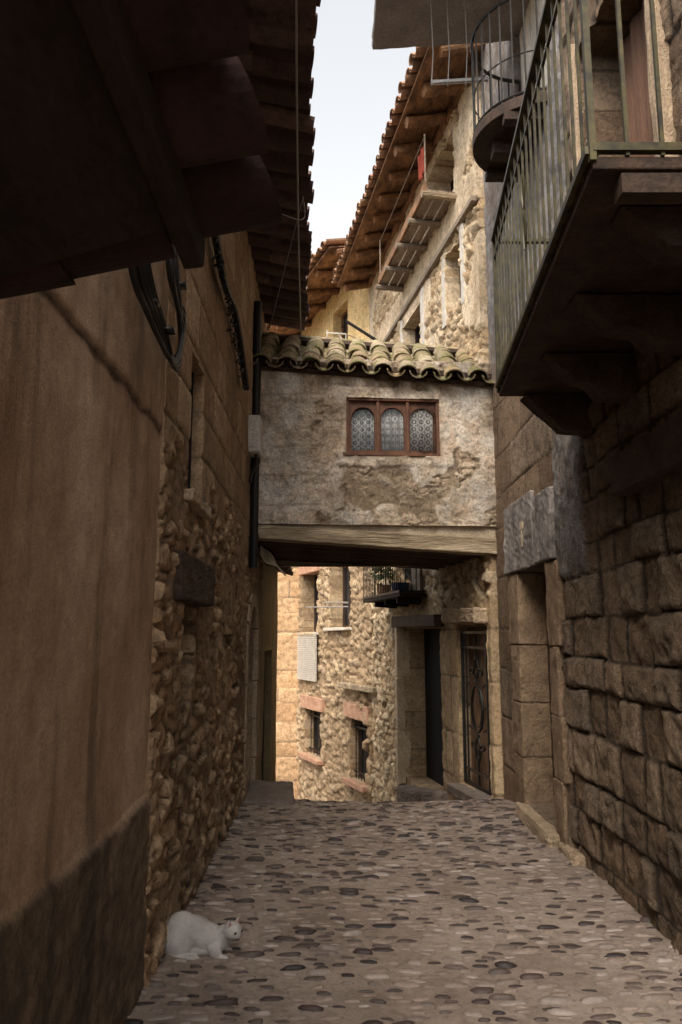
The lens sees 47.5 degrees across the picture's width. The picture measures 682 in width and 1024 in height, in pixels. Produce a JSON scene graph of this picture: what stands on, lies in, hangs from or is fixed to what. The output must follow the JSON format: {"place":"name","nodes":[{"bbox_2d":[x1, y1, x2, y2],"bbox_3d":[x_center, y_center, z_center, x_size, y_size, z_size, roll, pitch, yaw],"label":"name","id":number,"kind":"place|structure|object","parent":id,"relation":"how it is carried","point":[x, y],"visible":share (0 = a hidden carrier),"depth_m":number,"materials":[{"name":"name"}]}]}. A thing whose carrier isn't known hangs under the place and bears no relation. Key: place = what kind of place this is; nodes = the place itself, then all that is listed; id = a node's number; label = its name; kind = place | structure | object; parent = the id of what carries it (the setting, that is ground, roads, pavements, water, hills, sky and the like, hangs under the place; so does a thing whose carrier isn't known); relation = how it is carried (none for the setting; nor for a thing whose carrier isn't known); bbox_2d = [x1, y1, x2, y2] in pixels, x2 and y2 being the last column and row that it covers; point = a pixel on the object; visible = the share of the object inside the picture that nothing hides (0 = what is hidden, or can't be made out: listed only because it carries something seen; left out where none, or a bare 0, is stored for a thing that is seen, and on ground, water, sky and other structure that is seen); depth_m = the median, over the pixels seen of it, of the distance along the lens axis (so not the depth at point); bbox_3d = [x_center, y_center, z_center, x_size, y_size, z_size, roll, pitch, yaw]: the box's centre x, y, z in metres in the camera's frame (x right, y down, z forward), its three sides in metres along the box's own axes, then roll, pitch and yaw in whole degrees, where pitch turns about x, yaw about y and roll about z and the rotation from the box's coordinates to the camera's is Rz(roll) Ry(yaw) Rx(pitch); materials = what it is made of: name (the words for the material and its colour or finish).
{"place":"outdoors","nodes":[
{"label":"outdoors","id":0,"kind":"place"},
{"bbox_2d":[307,0,415,252],"label":"sky","id":1,"kind":"structure","parent":0,"point":[355,90],"materials":[{"name":"white"}]},
{"bbox_2d":[125,798,681,1023],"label":"street","id":2,"kind":"structure","parent":0,"point":[483,911],"depth_m":4.23,"materials":[{"name":"grey stone"}]},
{"bbox_2d":[165,910,242,959],"bbox_3d":[-0.718,2.154,3.963,0.447,0.217,0.240,0,-9,0],"label":"cat","id":3,"kind":"object","parent":2,"relation":"on","point":[190,936],"visible":0.91,"depth_m":3.89},
{"bbox_2d":[242,780,294,805],"bbox_3d":[-0.708,2.913,7.889,0.539,0.182,1.107,0,-9,0],"label":"stone step","id":4,"kind":"object","parent":2,"relation":"on","point":[262,792],"visible":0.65,"depth_m":7.76,"materials":[{"name":"stone"}]},
{"bbox_3d":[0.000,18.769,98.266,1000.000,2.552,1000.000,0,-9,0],"label":"ground","id":5,"kind":"structure","parent":0,"visible":0},
{"bbox_2d":[0,0,281,1023],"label":"plaster house","id":6,"kind":"structure","parent":5,"relation":"on","point":[132,132],"depth_m":2.20,"materials":[{"name":"brown paint"}]},
{"bbox_2d":[128,244,186,371],"bbox_3d":[-0.809,-1.304,3.412,0.138,1.271,1.424,0,-9,0],"label":"cable loop","id":7,"kind":"object","parent":6,"relation":"attached to","point":[142,282],"visible":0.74,"depth_m":3.40,"materials":[{"name":"black"}]},
{"bbox_2d":[143,0,320,987],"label":"stone house","id":8,"kind":"structure","parent":5,"relation":"on","point":[203,760],"depth_m":5.34,"materials":[{"name":"brown stone"}]},
{"bbox_2d":[187,372,193,488],"bbox_3d":[-0.976,-0.517,4.874,0.014,0.870,0.356,0,-9,0],"label":"window","id":9,"kind":"structure","parent":8,"relation":"in","point":[192,379],"depth_m":5.03,"materials":[{"name":"black"}]},
{"bbox_2d":[211,236,249,389],"bbox_3d":[-0.856,-1.691,5.717,0.094,0.754,3.083,0,-9,-1],"label":"cable bundle","id":10,"kind":"object","parent":8,"relation":"attached to","point":[232,311],"visible":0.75,"depth_m":6.14,"materials":[{"name":"black"}]},
{"bbox_2d":[249,300,261,567],"bbox_3d":[-0.903,-0.854,8.220,0.103,2.900,0.108,0,-9,0],"label":"drainpipe","id":11,"kind":"object","parent":8,"relation":"attached to","point":[254,487],"visible":0.77,"depth_m":8.21,"materials":[{"name":"black metal"}]},
{"bbox_2d":[248,415,262,482],"bbox_3d":[-0.901,-0.633,8.010,0.150,0.697,0.285,0,-9,0],"label":"meter box","id":12,"kind":"object","parent":8,"relation":"attached to","point":[255,430],"visible":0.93,"depth_m":7.91,"materials":[{"name":"white plastic"}]},
{"bbox_2d":[259,561,293,780],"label":"house","id":13,"kind":"structure","parent":5,"relation":"on","point":[268,686],"depth_m":10.95,"materials":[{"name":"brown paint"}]},
{"bbox_2d":[261,651,264,779],"bbox_3d":[-1.108,3.012,10.272,0.050,2.320,1.300,0,-9,0],"label":"door","id":14,"kind":"structure","parent":13,"relation":"in","point":[262,760],"depth_m":10.84,"materials":[{"name":"brown wood"}]},
{"bbox_2d":[276,567,299,798],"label":"ashlar house","id":15,"kind":"structure","parent":5,"relation":"on","point":[287,764],"depth_m":17.99,"materials":[{"name":"stone"}]},
{"bbox_2d":[266,238,376,801],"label":"yellow house","id":16,"kind":"structure","parent":5,"relation":"on","point":[334,743],"depth_m":15.94,"materials":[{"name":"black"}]},
{"bbox_2d":[297,632,317,681],"bbox_3d":[-0.757,3.209,17.272,0.060,1.043,1.350,3,-10,-21],"label":"hanging blind","id":17,"kind":"object","parent":16,"relation":"attached to","point":[309,644],"visible":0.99,"depth_m":17.16,"materials":[{"name":"white fabric"}]},
{"bbox_2d":[309,710,321,756],"bbox_3d":[-0.457,4.789,16.851,0.156,1.014,1.077,3,-10,-21],"label":"window","id":18,"kind":"structure","parent":16,"relation":"in","point":[317,742],"depth_m":17.13,"materials":[{"name":"black"}]},
{"bbox_2d":[314,574,318,631],"bbox_3d":[-0.421,2.060,17.631,0.050,1.321,1.038,3,-10,-21],"label":"window","id":19,"kind":"structure","parent":16,"relation":"in","point":[316,592],"depth_m":18.05,"materials":[{"name":"black wood"}]},
{"bbox_2d":[305,602,348,607],"bbox_3d":[-0.124,1.891,15.877,0.485,0.170,1.475,7,-11,-36],"label":"drying rail","id":20,"kind":"object","parent":16,"relation":"attached to","point":[328,606],"visible":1,"depth_m":15.76,"materials":[{"name":"metal"}]},
{"bbox_2d":[326,330,355,338],"bbox_3d":[0.073,-3.483,15.426,0.739,0.227,0.187,4,-10,-24],"label":"drying rack","id":21,"kind":"object","parent":16,"relation":"attached to","point":[339,334],"visible":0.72,"depth_m":15.35,"materials":[{"name":"white plastic"}]},
{"bbox_2d":[341,309,347,338],"bbox_3d":[0.185,-3.821,16.676,0.050,1.177,0.881,3,-10,-21],"label":"window","id":22,"kind":"structure","parent":16,"relation":"in","point":[344,326],"depth_m":17.04,"materials":[{"name":"black wood"}]},
{"bbox_2d":[343,567,351,626],"bbox_3d":[0.266,1.555,15.881,0.050,1.589,1.165,3,-10,-21],"label":"window","id":23,"kind":"structure","parent":16,"relation":"in","point":[346,573],"depth_m":16.28,"materials":[{"name":"black wood"}]},
{"bbox_2d":[354,720,368,781],"bbox_3d":[0.465,4.431,14.450,0.156,1.153,0.845,3,-10,-21],"label":"window","id":24,"kind":"structure","parent":16,"relation":"in","point":[363,755],"depth_m":14.68,"materials":[{"name":"black"}]},
{"bbox_2d":[331,43,503,801],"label":"rubble house","id":25,"kind":"structure","parent":5,"relation":"on","point":[412,257],"depth_m":10.46,"materials":[{"name":"beige stone"}]},
{"bbox_2d":[253,332,496,569],"bbox_3d":[0.396,-0.782,9.496,3.009,2.898,2.739,0,-9,0],"label":"covered passage","id":26,"kind":"object","parent":25,"relation":"attached to","point":[377,453],"visible":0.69,"depth_m":8.41,"materials":[{"name":"paint"}]},
{"bbox_2d":[259,545,285,575],"bbox_3d":[-0.823,0.674,9.969,0.084,0.143,3.102,0,-9,1],"label":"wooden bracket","id":27,"kind":"object","parent":26,"relation":"attached to","point":[266,555],"visible":1,"depth_m":8.90,"materials":[{"name":"brown wood"}]},
{"bbox_2d":[266,196,304,340],"bbox_3d":[-0.580,-2.344,7.697,0.373,0.326,2.787,1,-9,-5],"label":"overhead wire","id":28,"kind":"object","parent":26,"relation":"attached to","point":[289,250],"visible":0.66,"depth_m":7.00,"materials":[{"name":"grey"}]},
{"bbox_2d":[295,0,301,336],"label":"overhead wire","id":29,"kind":"object","parent":26,"relation":"attached to","point":[296,37],"visible":1,"depth_m":5.45,"materials":[{"name":"grey"}]},
{"bbox_2d":[345,320,377,339],"bbox_3d":[0.602,-2.235,9.894,1.103,0.406,0.159,2,-9,-13],"label":"metal pole","id":30,"kind":"object","parent":26,"relation":"on","point":[360,330],"visible":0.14,"depth_m":9.83,"materials":[{"name":"black metal"}]},
{"bbox_2d":[343,398,440,456],"bbox_3d":[0.563,-0.919,8.495,1.095,0.654,0.125,1,-9,-4],"label":"window","id":31,"kind":"structure","parent":26,"relation":"in","point":[374,426],"depth_m":8.51,"materials":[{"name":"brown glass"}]},
{"bbox_2d":[369,567,397,593],"bbox_3d":[0.675,0.917,12.242,0.476,0.872,0.700,0,-9,0],"label":"potted plant","id":32,"kind":"object","parent":25,"relation":"on","point":[382,578],"visible":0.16,"depth_m":12.15,"materials":[{"name":"green plant"}]},
{"bbox_2d":[391,582,409,593],"bbox_3d":[0.858,1.116,11.271,0.300,0.170,0.360,0,-9,0],"label":"basin","id":33,"kind":"object","parent":25,"relation":"on","point":[403,585],"visible":0.54,"depth_m":11.14,"materials":[{"name":"blue plastic"}]},
{"bbox_2d":[404,568,410,592],"bbox_3d":[1.036,0.400,11.663,0.075,1.680,0.436,2,-9,-10],"label":"balcony door","id":34,"kind":"structure","parent":25,"relation":"in","point":[408,575],"depth_m":11.54,"materials":[{"name":"black wood"}]},
{"bbox_2d":[415,323,420,343],"bbox_3d":[1.294,-2.329,11.799,0.050,1.350,1.015,2,-9,-10],"label":"window","id":35,"kind":"structure","parent":25,"relation":"in","point":[417,336],"depth_m":12.33,"materials":[{"name":"black"}]},
{"bbox_2d":[417,147,426,183],"bbox_3d":[1.069,-4.577,10.167,0.048,0.410,0.369,2,-9,-10],"label":"hanging cloth","id":36,"kind":"object","parent":25,"relation":"hanging from","point":[420,157],"visible":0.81,"depth_m":10.20,"materials":[{"name":"red fabric"}]},
{"bbox_2d":[424,628,443,785],"bbox_3d":[1.457,2.722,10.832,0.040,2.170,1.878,2,-9,-10],"label":"door","id":37,"kind":"structure","parent":25,"relation":"in","point":[433,699],"depth_m":11.32,"materials":[{"name":"black wood"}]},
{"bbox_2d":[459,266,460,297],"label":"window","id":38,"kind":"structure","parent":25,"relation":"in","point":[459,266],"depth_m":10.18,"materials":[{"name":"black"}]},
{"bbox_2d":[460,626,491,795],"bbox_3d":[1.586,2.201,8.762,0.159,1.800,0.995,2,-9,-10],"label":"door","id":39,"kind":"structure","parent":25,"relation":"in","point":[477,636],"depth_m":8.90,"materials":[{"name":"black metal"}]},
{"bbox_2d":[372,0,681,954],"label":"block house","id":40,"kind":"structure","parent":5,"relation":"on","point":[576,144],"depth_m":4.80,"materials":[{"name":"brown stone"}]},
{"bbox_2d":[430,0,488,85],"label":"clothes pole","id":41,"kind":"object","parent":40,"relation":"attached to","point":[466,80],"visible":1,"depth_m":7.07,"materials":[{"name":"metal"}]},
{"bbox_2d":[544,578,555,794],"bbox_3d":[1.911,1.499,6.637,0.013,1.950,0.982,0,-9,0],"label":"door","id":42,"kind":"structure","parent":40,"relation":"in","point":[548,647],"depth_m":7.05,"materials":[{"name":"brown wood"}]}
]}

